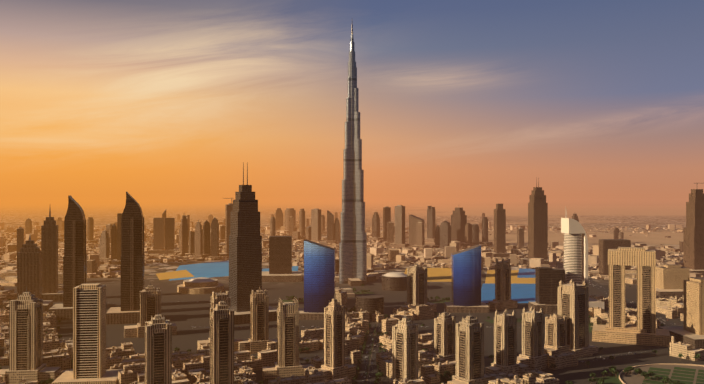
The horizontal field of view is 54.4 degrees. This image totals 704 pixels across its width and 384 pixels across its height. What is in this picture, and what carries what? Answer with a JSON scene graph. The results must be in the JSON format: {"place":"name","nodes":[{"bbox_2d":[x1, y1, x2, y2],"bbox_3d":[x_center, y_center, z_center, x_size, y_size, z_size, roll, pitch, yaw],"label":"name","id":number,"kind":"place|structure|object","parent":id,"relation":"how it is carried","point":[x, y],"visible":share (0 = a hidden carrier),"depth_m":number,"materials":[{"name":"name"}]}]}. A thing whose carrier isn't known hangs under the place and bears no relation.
{"place":"outdoors","nodes":[
{"label":"outdoors","id":0,"kind":"place"},
{"bbox_2d":[4,237,679,383],"bbox_3d":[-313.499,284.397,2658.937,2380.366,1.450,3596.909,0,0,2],"label":"roads","id":1,"kind":"structure","parent":0,"point":[370,378],"depth_m":1277.69,"materials":[{"name":"grey asphalt"}]},
{"bbox_2d":[156,261,534,302],"bbox_3d":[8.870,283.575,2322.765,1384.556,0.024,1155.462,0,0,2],"label":"water","id":2,"kind":"structure","parent":0,"point":[522,285],"depth_m":2296.29,"materials":[{"name":"blue liquid"}]},
{"bbox_2d":[0,197,703,383],"bbox_3d":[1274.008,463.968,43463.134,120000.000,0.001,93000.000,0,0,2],"label":"ground","id":3,"kind":"structure","parent":0,"point":[595,213],"depth_m":4510.63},
{"bbox_2d":[0,279,597,383],"bbox_3d":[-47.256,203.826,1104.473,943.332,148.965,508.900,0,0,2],"label":"high-rise buildings","id":4,"kind":"structure","parent":3,"relation":"on","point":[461,344],"depth_m":998.08,"materials":[{"name":"beige concrete"}]},
{"bbox_2d":[16,198,623,268],"bbox_3d":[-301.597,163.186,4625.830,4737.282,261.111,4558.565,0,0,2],"label":"distant skyscrapers","id":5,"kind":"structure","parent":3,"relation":"on","point":[204,242],"depth_m":3575.61,"materials":[{"name":"concrete"}]},
{"bbox_2d":[0,283,700,383],"bbox_3d":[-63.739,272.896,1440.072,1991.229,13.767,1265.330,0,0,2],"label":"trees","id":6,"kind":"object","parent":3,"relation":"on","point":[447,374],"visible":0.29,"depth_m":1055.63,"materials":[{"name":"green plant"}]},
{"bbox_2d":[0,269,703,383],"bbox_3d":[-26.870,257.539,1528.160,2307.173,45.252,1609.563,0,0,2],"label":"buildings","id":7,"kind":"structure","parent":3,"relation":"on","point":[187,368],"depth_m":1104.98,"materials":[{"name":"concrete"}]},
{"bbox_2d":[0,222,703,279],"bbox_3d":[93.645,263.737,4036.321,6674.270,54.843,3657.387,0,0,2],"label":"distant buildings","id":8,"kind":"structure","parent":3,"relation":"on","point":[392,256],"depth_m":3002.58,"materials":[{"name":"concrete"}]},
{"bbox_2d":[5,162,703,348],"bbox_3d":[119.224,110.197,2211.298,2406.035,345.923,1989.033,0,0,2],"label":"skyscrapers","id":9,"kind":"structure","parent":3,"relation":"on","point":[37,271],"depth_m":1560.57,"materials":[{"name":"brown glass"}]},
{"bbox_2d":[335,24,375,285],"bbox_3d":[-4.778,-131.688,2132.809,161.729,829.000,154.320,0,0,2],"label":"skyscraper","id":10,"kind":"structure","parent":3,"relation":"on","point":[353,257],"depth_m":2123.95,"materials":[{"name":"metal"}]},
{"bbox_2d":[0,0,703,196],"label":"sky","id":11,"kind":"structure","parent":0,"point":[99,98],"materials":[{"name":"orange"}]},
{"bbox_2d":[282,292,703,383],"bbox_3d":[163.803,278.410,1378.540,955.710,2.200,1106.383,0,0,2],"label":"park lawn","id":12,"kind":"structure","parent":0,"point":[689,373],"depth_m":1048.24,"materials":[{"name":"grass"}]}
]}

